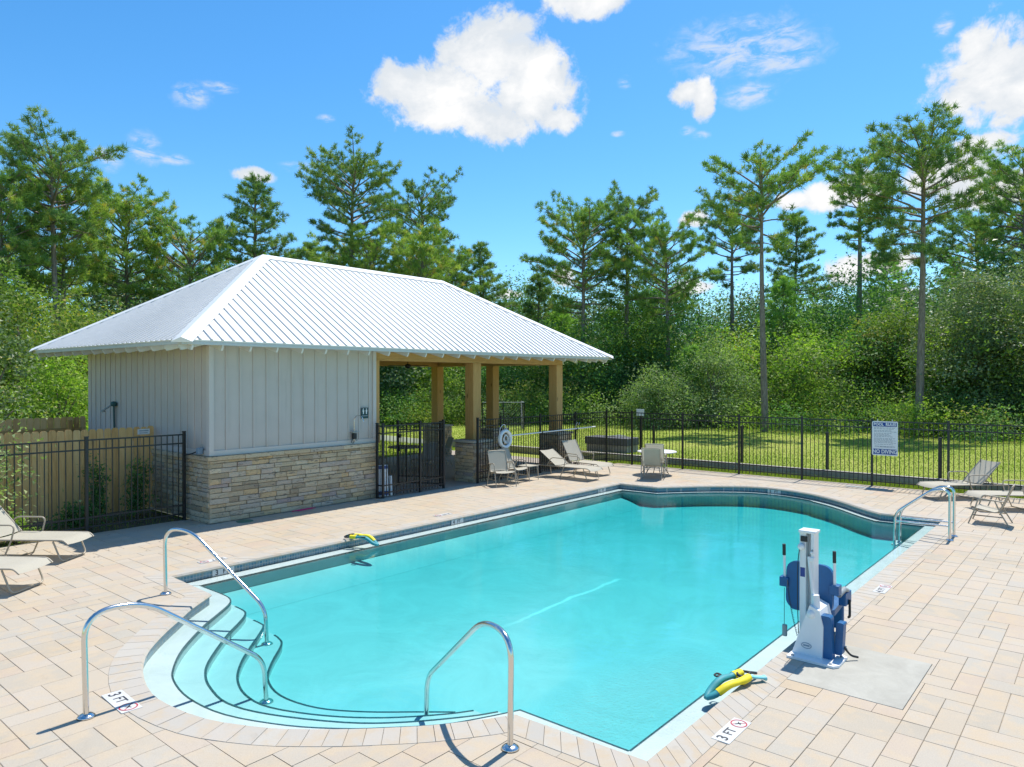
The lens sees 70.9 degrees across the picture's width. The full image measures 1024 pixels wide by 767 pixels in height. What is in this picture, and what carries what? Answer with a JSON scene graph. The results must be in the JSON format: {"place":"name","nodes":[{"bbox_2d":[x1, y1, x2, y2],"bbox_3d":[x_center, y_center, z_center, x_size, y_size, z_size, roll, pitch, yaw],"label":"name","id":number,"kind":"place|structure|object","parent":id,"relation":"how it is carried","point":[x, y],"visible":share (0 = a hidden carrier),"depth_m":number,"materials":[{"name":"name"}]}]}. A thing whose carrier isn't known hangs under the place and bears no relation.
{"place":"outdoors","nodes":[
{"label":"outdoors","id":0,"kind":"place"},
{"bbox_2d":[0,494,181,546],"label":"planting bed","id":1,"kind":"object","parent":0,"point":[134,523],"visible":0.2,"depth_m":14.97,"materials":[{"name":"soil"}]},
{"bbox_2d":[2,510,40,544],"bbox_3d":[-9.049,2.619,13.101,0.850,0.595,0.741,0,0,40],"label":"shrub","id":2,"kind":"object","parent":1,"relation":"on","point":[17,523],"visible":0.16,"depth_m":13.08,"materials":[{"name":"green plant"}]},
{"bbox_2d":[0,386,80,542],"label":"shrub","id":3,"kind":"object","parent":1,"relation":"on","point":[8,479],"visible":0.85,"depth_m":13.20,"materials":[{"name":"green plant"}]},
{"bbox_2d":[0,416,85,495],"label":"wooden fence","id":4,"kind":"object","parent":1,"relation":"on","point":[52,424],"visible":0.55,"depth_m":18.39,"materials":[{"name":"brown wood"}]},
{"bbox_2d":[0,426,153,523],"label":"wooden fence","id":5,"kind":"object","parent":1,"relation":"on","point":[50,436],"visible":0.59,"depth_m":14.91,"materials":[{"name":"brown wood"}]},
{"bbox_2d":[45,500,115,530],"bbox_3d":[-8.505,2.588,14.130,0.730,0.644,1.180,0,0,40],"label":"shrub","id":6,"kind":"object","parent":1,"relation":"on","point":[76,522],"visible":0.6,"depth_m":14.02,"materials":[{"name":"green plant"}]},
{"bbox_2d":[0,513,173,545],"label":"bed weeds","id":7,"kind":"object","parent":1,"relation":"on","point":[104,526],"visible":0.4,"depth_m":14.70,"materials":[{"name":"green plant"}]},
{"bbox_2d":[76,452,122,524],"bbox_3d":[-8.526,2.152,14.698,0.784,1.505,0.853,0,0,40],"label":"shrub","id":8,"kind":"object","parent":1,"relation":"on","point":[96,491],"visible":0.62,"depth_m":14.76,"materials":[{"name":"green plant"}]},
{"bbox_2d":[118,456,160,517],"bbox_3d":[-8.070,2.234,15.463,0.814,1.329,0.842,0,0,40],"label":"shrub","id":9,"kind":"object","parent":1,"relation":"on","point":[134,496],"visible":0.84,"depth_m":15.44,"materials":[{"name":"green plant"}]},
{"bbox_2d":[29,255,612,523],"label":"pool house","id":10,"kind":"structure","parent":0,"point":[256,379],"depth_m":16.92,"materials":[{"name":"beige paint"}]},
{"bbox_2d":[140,443,616,519],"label":"ground","id":11,"kind":"structure","parent":0,"point":[511,453],"depth_m":28.13,"materials":[{"name":"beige plant"}]},
{"bbox_2d":[0,158,59,326],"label":"pine tree","id":12,"kind":"object","parent":11,"relation":"on","point":[17,203],"visible":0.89,"depth_m":35.69,"materials":[{"name":"green plant"}]},
{"bbox_2d":[0,294,67,429],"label":"broadleaf tree","id":13,"kind":"object","parent":11,"relation":"on","point":[3,406],"visible":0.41,"depth_m":22.21,"materials":[{"name":"green plant"}]},
{"bbox_2d":[0,254,87,425],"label":"broadleaf tree","id":14,"kind":"object","parent":11,"relation":"on","point":[13,305],"visible":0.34,"depth_m":26.44,"materials":[{"name":"green plant"}]},
{"bbox_2d":[0,337,87,429],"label":"shrub","id":15,"kind":"object","parent":11,"relation":"on","point":[67,382],"visible":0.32,"depth_m":23.78,"materials":[{"name":"green plant"}]},
{"bbox_2d":[3,240,86,334],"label":"pine tree","id":16,"kind":"object","parent":11,"relation":"on","point":[71,286],"visible":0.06,"depth_m":46.33,"materials":[{"name":"green plant"}]},
{"bbox_2d":[3,163,125,322],"bbox_3d":[-24.596,-4.756,39.892,6.106,15.093,6.597,0,0,40],"label":"pine tree","id":17,"kind":"object","parent":11,"relation":"on","point":[74,248],"visible":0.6,"depth_m":39.57,"materials":[{"name":"green plant"}]},
{"bbox_2d":[0,103,130,329],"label":"pine tree","id":18,"kind":"object","parent":11,"relation":"on","point":[23,145],"visible":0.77,"depth_m":36.71,"materials":[{"name":"green plant"}]},
{"bbox_2d":[32,304,109,421],"bbox_3d":[-19.607,-0.514,33.138,6.513,6.708,6.248,0,0,40],"label":"broadleaf tree","id":19,"kind":"object","parent":11,"relation":"on","point":[75,327],"visible":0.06,"depth_m":32.31,"materials":[{"name":"green plant"}]},
{"bbox_2d":[60,256,134,321],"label":"pine tree","id":20,"kind":"object","parent":11,"relation":"on","point":[100,297],"visible":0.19,"depth_m":53.20,"materials":[{"name":"green plant"}]},
{"bbox_2d":[67,168,188,309],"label":"pine tree","id":21,"kind":"object","parent":11,"relation":"on","point":[125,222],"visible":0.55,"depth_m":43.76,"materials":[{"name":"green plant"}]},
{"bbox_2d":[132,206,240,297],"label":"pine tree","id":22,"kind":"object","parent":11,"relation":"on","point":[210,241],"visible":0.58,"depth_m":44.85,"materials":[{"name":"green plant"}]},
{"bbox_2d":[379,440,454,456],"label":"grass","id":23,"kind":"structure","parent":11,"relation":"on","point":[391,444],"depth_m":30.27,"materials":[{"name":"green plant"}]},
{"bbox_2d":[452,442,1022,490],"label":"curb wall","id":24,"kind":"structure","parent":11,"relation":"on","point":[805,472],"depth_m":22.21,"materials":[{"name":"concrete"}]},
{"bbox_2d":[611,458,1023,498],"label":"rough grass","id":25,"kind":"structure","parent":11,"relation":"on","point":[812,478],"depth_m":21.19,"materials":[{"name":"green plant"}]},
{"bbox_2d":[409,442,436,473],"bbox_3d":[-2.768,2.313,22.671,0.617,0.974,0.766,0,1,-44],"label":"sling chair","id":26,"kind":"object","parent":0,"point":[434,446],"visible":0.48,"depth_m":22.55,"materials":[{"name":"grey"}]},
{"bbox_2d":[0,450,1023,766],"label":"pool deck","id":27,"kind":"structure","parent":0,"point":[932,676],"depth_m":7.71,"materials":[{"name":"concrete"}]},
{"bbox_2d":[0,556,52,593],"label":"sun lounger","id":28,"kind":"object","parent":27,"relation":"on","point":[18,565],"visible":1,"depth_m":10.16,"materials":[{"name":"beige"}]},
{"bbox_2d":[0,506,93,561],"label":"sun lounger","id":29,"kind":"object","parent":27,"relation":"on","point":[8,525],"visible":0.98,"depth_m":11.93,"materials":[{"name":"beige"}]},
{"bbox_2d":[0,431,185,542],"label":"metal fence","id":30,"kind":"object","parent":27,"relation":"on","point":[86,517],"visible":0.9,"depth_m":13.72,"materials":[{"name":"black metal"}]},
{"bbox_2d":[76,602,273,720],"bbox_3d":[-3.142,2.658,6.890,0.149,1.366,1.846,0,1,42],"label":"pool handrail","id":31,"kind":"object","parent":27,"relation":"on","point":[86,714],"visible":0.99,"depth_m":6.55,"materials":[{"name":"silver metal"}]},
{"bbox_2d":[160,528,272,645],"bbox_3d":[-3.936,2.641,9.503,1.907,1.366,0.150,0,0,23],"label":"pool handrail","id":32,"kind":"object","parent":27,"relation":"on","point":[266,642],"visible":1,"depth_m":9.48,"materials":[{"name":"silver metal"}]},
{"bbox_2d":[379,465,392,496],"bbox_3d":[-3.183,2.436,18.036,0.391,0.784,0.146,0,0,-36],"label":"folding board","id":33,"kind":"object","parent":27,"relation":"on","point":[389,479],"visible":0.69,"depth_m":18.04,"materials":[{"name":"white plastic"}]},
{"bbox_2d":[375,419,444,498],"bbox_3d":[-2.570,1.898,18.525,0.246,1.858,2.216,0,0,40],"label":"metal fence","id":34,"kind":"object","parent":27,"relation":"on","point":[382,485],"visible":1,"depth_m":18.36,"materials":[{"name":"black metal"}]},
{"bbox_2d":[396,420,441,485],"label":"metal gate","id":35,"kind":"structure","parent":34,"relation":"attached to","point":[398,445],"depth_m":19.43,"materials":[{"name":"black metal"}]},
{"bbox_2d":[487,450,516,487],"bbox_3d":[-0.295,2.347,19.872,0.617,0.944,0.766,0,0,-23],"label":"sling chair","id":36,"kind":"object","parent":27,"relation":"on","point":[497,459],"visible":1,"depth_m":20.08,"materials":[{"name":"beige fabric"}]},
{"bbox_2d":[498,448,529,483],"bbox_3d":[0.041,2.343,20.527,0.766,0.944,0.617,0,0,34],"label":"sling chair","id":37,"kind":"object","parent":27,"relation":"on","point":[509,457],"visible":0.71,"depth_m":20.68,"materials":[{"name":"beige fabric"}]},
{"bbox_2d":[108,481,961,766],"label":"pool basin","id":38,"kind":"object","parent":27,"relation":"in","point":[574,594],"visible":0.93,"depth_m":10.02,"materials":[{"name":"teal liquid"}]},
{"bbox_2d":[344,533,378,545],"bbox_3d":[-2.760,2.857,13.140,0.704,0.190,0.257,0,0,19],"label":"swim belt","id":39,"kind":"object","parent":38,"relation":"on","point":[370,539],"visible":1,"depth_m":13.09,"materials":[{"name":"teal plastic"}]},
{"bbox_2d":[424,621,519,752],"bbox_3d":[-0.431,2.661,6.407,0.150,1.366,1.740,0,0,-32],"label":"pool handrail","id":40,"kind":"object","parent":38,"relation":"on","point":[509,746],"visible":0.86,"depth_m":5.76,"materials":[{"name":"silver metal"}]},
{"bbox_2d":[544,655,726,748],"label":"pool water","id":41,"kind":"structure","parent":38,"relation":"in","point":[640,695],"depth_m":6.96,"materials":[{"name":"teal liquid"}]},
{"bbox_2d":[704,669,767,700],"bbox_3d":[2.118,2.889,6.922,0.704,0.172,0.257,0,0,-27],"label":"swim belt","id":42,"kind":"object","parent":38,"relation":"on","point":[715,689],"visible":1,"depth_m":6.85,"materials":[{"name":"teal plastic"}]},
{"bbox_2d":[891,486,957,548],"bbox_3d":[7.777,2.640,13.556,1.037,1.441,0.586,0,0,40],"label":"pool ladder","id":43,"kind":"object","parent":38,"relation":"attached to","point":[900,520],"visible":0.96,"depth_m":13.42,"materials":[{"name":"silver metal"}]},
{"bbox_2d":[536,449,602,480],"bbox_3d":[1.705,2.415,21.418,1.999,0.789,0.731,0,1,41],"label":"sun lounger","id":44,"kind":"object","parent":27,"relation":"on","point":[554,457],"visible":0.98,"depth_m":21.53,"materials":[{"name":"beige fabric"}]},
{"bbox_2d":[554,439,613,475],"bbox_3d":[2.235,2.304,22.535,0.731,0.996,1.999,0,0,-40],"label":"sun lounger","id":45,"kind":"object","parent":27,"relation":"on","point":[571,447],"visible":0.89,"depth_m":22.75,"materials":[{"name":"beige fabric"}]},
{"bbox_2d":[640,448,663,479],"bbox_3d":[4.147,2.338,21.249,0.617,0.944,0.766,0,0,18],"label":"sling chair","id":46,"kind":"object","parent":27,"relation":"on","point":[651,458],"visible":0.87,"depth_m":21.02,"materials":[{"name":"beige fabric"}]},
{"bbox_2d":[644,444,667,475],"bbox_3d":[4.263,2.221,21.308,0.617,0.944,0.766,0,0,18],"label":"sling chair","id":47,"kind":"object","parent":46,"relation":"on","point":[661,447],"visible":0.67,"depth_m":21.02,"materials":[{"name":"beige fabric"}]},
{"bbox_2d":[476,410,1023,496],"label":"metal fence","id":48,"kind":"object","parent":27,"relation":"on","point":[605,453],"visible":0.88,"depth_m":21.49,"materials":[{"name":"black metal"}]},
{"bbox_2d":[498,424,511,447],"bbox_3d":[-0.201,1.544,20.979,0.132,0.719,0.567,0,0,40],"label":"life ring","id":49,"kind":"object","parent":48,"relation":"hanging from","point":[509,438],"visible":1,"depth_m":20.92,"materials":[{"name":"white plastic"}]},
{"bbox_2d":[872,419,897,455],"bbox_3d":[10.144,1.463,19.540,0.640,0.994,0.071,0,0,40],"label":"pool rules sign","id":50,"kind":"object","parent":48,"relation":"attached to","point":[884,438],"visible":1,"depth_m":19.52,"materials":[{"name":"white metal"}]},
{"bbox_2d":[779,527,858,668],"bbox_3d":[3.417,2.232,7.936,0.873,1.319,1.200,0,0,40],"label":"pool lift","id":51,"kind":"object","parent":27,"relation":"on","point":[818,597],"visible":1,"depth_m":7.70,"materials":[{"name":"white plastic"}]},
{"bbox_2d":[916,459,1009,499],"bbox_3d":[11.168,2.377,17.812,1.999,0.912,0.731,0,0,-7],"label":"sun lounger","id":52,"kind":"object","parent":27,"relation":"on","point":[979,473],"visible":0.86,"depth_m":17.83,"materials":[{"name":"beige"}]},
{"bbox_2d":[968,484,1015,527],"bbox_3d":[9.789,2.442,14.652,0.766,0.826,0.617,0,0,40],"label":"sling chair","id":53,"kind":"object","parent":27,"relation":"on","point":[986,508],"visible":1,"depth_m":14.62,"materials":[{"name":"beige"}]},
{"bbox_2d":[964,480,1023,509],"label":"sun lounger","id":54,"kind":"object","parent":27,"relation":"on","point":[977,493],"visible":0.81,"depth_m":16.39,"materials":[{"name":"beige"}]},
{"bbox_2d":[0,0,1023,518],"label":"sky","id":55,"kind":"structure","parent":0,"point":[533,99],"materials":[{"name":"blue"}]},
{"bbox_2d":[379,384,1023,484],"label":"lawn","id":56,"kind":"structure","parent":0,"point":[835,461],"depth_m":27.97,"materials":[{"name":"green plant"}]},
{"bbox_2d":[210,170,309,263],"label":"pine tree","id":57,"kind":"object","parent":56,"relation":"on","point":[264,215],"visible":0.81,"depth_m":49.32,"materials":[{"name":"green plant"}]},
{"bbox_2d":[294,241,324,260],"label":"pine tree","id":58,"kind":"object","parent":56,"relation":"on","point":[309,245],"visible":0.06,"depth_m":59.38,"materials":[{"name":"green plant"}]},
{"bbox_2d":[299,229,365,265],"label":"pine tree","id":59,"kind":"object","parent":56,"relation":"on","point":[329,256],"visible":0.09,"depth_m":54.75,"materials":[{"name":"green plant"}]},
{"bbox_2d":[295,124,415,267],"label":"pine tree","id":60,"kind":"object","parent":56,"relation":"on","point":[330,196],"visible":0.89,"depth_m":48.79,"materials":[{"name":"green plant"}]},
{"bbox_2d":[328,215,408,273],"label":"pine tree","id":61,"kind":"object","parent":56,"relation":"on","point":[372,255],"visible":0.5,"depth_m":47.18,"materials":[{"name":"green plant"}]},
{"bbox_2d":[379,366,425,419],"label":"broadleaf tree","id":62,"kind":"object","parent":56,"relation":"on","point":[386,384],"visible":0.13,"depth_m":45.40,"materials":[{"name":"green plant"}]},
{"bbox_2d":[384,218,461,403],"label":"pine tree","id":63,"kind":"object","parent":56,"relation":"on","point":[422,251],"visible":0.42,"depth_m":45.96,"materials":[{"name":"green plant"}]},
{"bbox_2d":[384,164,463,370],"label":"pine tree","id":64,"kind":"object","parent":56,"relation":"on","point":[435,201],"visible":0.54,"depth_m":55.94,"materials":[{"name":"green plant"}]},
{"bbox_2d":[384,367,464,423],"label":"shrub","id":65,"kind":"object","parent":56,"relation":"on","point":[426,381],"visible":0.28,"depth_m":43.58,"materials":[{"name":"green plant"}]},
{"bbox_2d":[419,244,491,415],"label":"pine tree","id":66,"kind":"object","parent":56,"relation":"on","point":[460,278],"visible":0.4,"depth_m":50.87,"materials":[{"name":"green plant"}]},
{"bbox_2d":[459,240,524,309],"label":"pine tree","id":67,"kind":"object","parent":56,"relation":"on","point":[480,248],"visible":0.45,"depth_m":54.49,"materials":[{"name":"green plant"}]},
{"bbox_2d":[453,366,539,421],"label":"shrub","id":68,"kind":"object","parent":56,"relation":"on","point":[483,373],"visible":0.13,"depth_m":44.52,"materials":[{"name":"green plant"}]},
{"bbox_2d":[482,401,524,429],"bbox_3d":[-0.448,1.733,38.893,2.258,1.517,1.748,0,0,1],"label":"chain link enclosure","id":69,"kind":"object","parent":56,"relation":"on","point":[522,408],"visible":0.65,"depth_m":38.04,"materials":[{"name":"grey metal"}]},
{"bbox_2d":[0,282,1023,437],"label":"woodland","id":70,"kind":"object","parent":56,"relation":"on","point":[674,363],"visible":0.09,"depth_m":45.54,"materials":[{"name":"green plant"}]},
{"bbox_2d":[3,223,1023,387],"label":"wood","id":71,"kind":"object","parent":56,"relation":"on","point":[834,315],"visible":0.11,"depth_m":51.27,"materials":[{"name":"green plant"}]},
{"bbox_2d":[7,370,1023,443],"bbox_3d":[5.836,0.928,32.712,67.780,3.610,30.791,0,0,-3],"label":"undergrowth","id":72,"kind":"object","parent":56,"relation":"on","point":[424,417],"visible":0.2,"depth_m":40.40,"materials":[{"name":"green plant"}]},
{"bbox_2d":[53,372,1023,445],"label":"undergrowth","id":73,"kind":"object","parent":56,"relation":"on","point":[911,408],"visible":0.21,"depth_m":37.26,"materials":[{"name":"green plant"}]},
{"bbox_2d":[520,270,559,387],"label":"pine tree","id":74,"kind":"object","parent":56,"relation":"on","point":[542,294],"visible":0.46,"depth_m":57.57,"materials":[{"name":"green plant"}]},
{"bbox_2d":[541,306,591,375],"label":"pine tree","id":75,"kind":"object","parent":56,"relation":"on","point":[561,316],"visible":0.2,"depth_m":55.45,"materials":[{"name":"green plant"}]},
{"bbox_2d":[517,186,640,394],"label":"pine tree","id":76,"kind":"object","parent":56,"relation":"on","point":[583,235],"visible":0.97,"depth_m":49.03,"materials":[{"name":"green plant"}]},
{"bbox_2d":[587,307,633,374],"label":"pine tree","id":77,"kind":"object","parent":56,"relation":"on","point":[614,312],"visible":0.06,"depth_m":57.85,"materials":[{"name":"green plant"}]},
{"bbox_2d":[570,359,651,420],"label":"shrub","id":78,"kind":"object","parent":56,"relation":"on","point":[619,379],"visible":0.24,"depth_m":45.39,"materials":[{"name":"green plant"}]},
{"bbox_2d":[585,435,638,452],"bbox_3d":[3.796,2.314,27.346,1.880,0.710,0.860,0,0,40],"label":"utility vault","id":79,"kind":"object","parent":56,"relation":"on","point":[613,443],"visible":0.68,"depth_m":26.92,"materials":[{"name":"concrete"}]},
{"bbox_2d":[588,178,664,361],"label":"pine tree","id":80,"kind":"object","parent":56,"relation":"on","point":[640,202],"visible":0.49,"depth_m":50.93,"materials":[{"name":"green plant"}]},
{"bbox_2d":[637,409,643,449],"bbox_3d":[4.977,1.826,27.720,0.320,1.680,0.140,0,0,40],"label":"marker post","id":81,"kind":"object","parent":56,"relation":"on","point":[639,414],"visible":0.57,"depth_m":27.70,"materials":[{"name":"white metal"}]},
{"bbox_2d":[612,356,707,430],"bbox_3d":[8.085,0.615,39.837,5.458,4.357,5.265,0,0,21],"label":"shrub","id":82,"kind":"object","parent":56,"relation":"on","point":[650,393],"visible":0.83,"depth_m":39.45,"materials":[{"name":"green plant"}]},
{"bbox_2d":[617,201,723,383],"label":"pine tree","id":83,"kind":"object","parent":56,"relation":"on","point":[661,238],"visible":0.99,"depth_m":47.22,"materials":[{"name":"green plant"}]},
{"bbox_2d":[677,344,704,393],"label":"pine tree","id":84,"kind":"object","parent":56,"relation":"on","point":[689,355],"visible":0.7,"depth_m":41.70,"materials":[{"name":"green plant"}]},
{"bbox_2d":[662,326,780,428],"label":"broadleaf tree","id":85,"kind":"object","parent":56,"relation":"on","point":[716,364],"visible":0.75,"depth_m":40.26,"materials":[{"name":"green plant"}]},
{"bbox_2d":[690,186,772,344],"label":"pine tree","id":86,"kind":"object","parent":56,"relation":"on","point":[748,267],"visible":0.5,"depth_m":55.82,"materials":[{"name":"green plant"}]},
{"bbox_2d":[702,127,844,431],"bbox_3d":[13.312,-5.107,37.091,5.401,15.833,6.966,0,1,-42],"label":"pine tree","id":87,"kind":"object","parent":56,"relation":"on","point":[751,202],"visible":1,"depth_m":36.77,"materials":[{"name":"green plant"}]},
{"bbox_2d":[750,275,823,378],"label":"pine tree","id":88,"kind":"object","parent":56,"relation":"on","point":[776,287],"visible":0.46,"depth_m":49.53,"materials":[{"name":"green plant"}]},
{"bbox_2d":[769,335,835,416],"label":"broadleaf tree","id":89,"kind":"object","parent":56,"relation":"on","point":[786,358],"visible":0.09,"depth_m":43.41,"materials":[{"name":"green plant"}]},
{"bbox_2d":[764,210,841,304],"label":"pine tree","id":90,"kind":"object","parent":56,"relation":"on","point":[802,247],"visible":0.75,"depth_m":59.28,"materials":[{"name":"green plant"}]},
{"bbox_2d":[791,371,874,427],"bbox_3d":[17.783,0.826,40.084,4.882,3.942,4.758,0,0,40],"label":"shrub","id":91,"kind":"object","parent":56,"relation":"on","point":[847,387],"visible":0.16,"depth_m":39.33,"materials":[{"name":"green plant"}]},
{"bbox_2d":[803,331,879,418],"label":"broadleaf tree","id":92,"kind":"object","parent":56,"relation":"on","point":[841,361],"visible":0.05,"depth_m":43.52,"materials":[{"name":"green plant"}]},
{"bbox_2d":[812,137,902,325],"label":"pine tree","id":93,"kind":"object","parent":56,"relation":"on","point":[857,165],"visible":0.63,"depth_m":51.90,"materials":[{"name":"green plant"}]},
{"bbox_2d":[856,242,916,315],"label":"pine tree","id":94,"kind":"object","parent":56,"relation":"on","point":[886,248],"visible":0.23,"depth_m":63.37,"materials":[{"name":"green plant"}]},
{"bbox_2d":[819,292,958,426],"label":"broadleaf tree","id":95,"kind":"object","parent":56,"relation":"on","point":[883,324],"visible":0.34,"depth_m":40.33,"materials":[{"name":"green plant"}]},
{"bbox_2d":[850,99,1003,435],"bbox_3d":[19.322,-5.167,33.969,6.383,15.994,6.095,0,0,40],"label":"pine tree","id":96,"kind":"object","parent":56,"relation":"on","point":[933,152],"visible":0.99,"depth_m":33.70,"materials":[{"name":"green plant"}]},
{"bbox_2d":[895,373,978,429],"bbox_3d":[21.962,0.958,36.896,5.086,3.725,5.348,0,0,40],"label":"shrub","id":97,"kind":"object","parent":56,"relation":"on","point":[939,392],"visible":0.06,"depth_m":36.25,"materials":[{"name":"green plant"}]},
{"bbox_2d":[893,253,1023,433],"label":"broadleaf tree","id":98,"kind":"object","parent":56,"relation":"on","point":[983,295],"visible":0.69,"depth_m":34.75,"materials":[{"name":"green plant"}]},
{"bbox_2d":[906,197,1022,297],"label":"pine tree","id":99,"kind":"object","parent":56,"relation":"on","point":[956,228],"visible":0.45,"depth_m":59.41,"materials":[{"name":"green plant"}]},
{"bbox_2d":[948,139,1023,290],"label":"pine tree","id":100,"kind":"object","parent":56,"relation":"on","point":[1015,180],"visible":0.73,"depth_m":50.31,"materials":[{"name":"green plant"}]},
{"bbox_2d":[989,248,1023,430],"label":"broadleaf tree","id":101,"kind":"object","parent":56,"relation":"on","point":[1021,271],"visible":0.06,"depth_m":38.17,"materials":[{"name":"green plant"}]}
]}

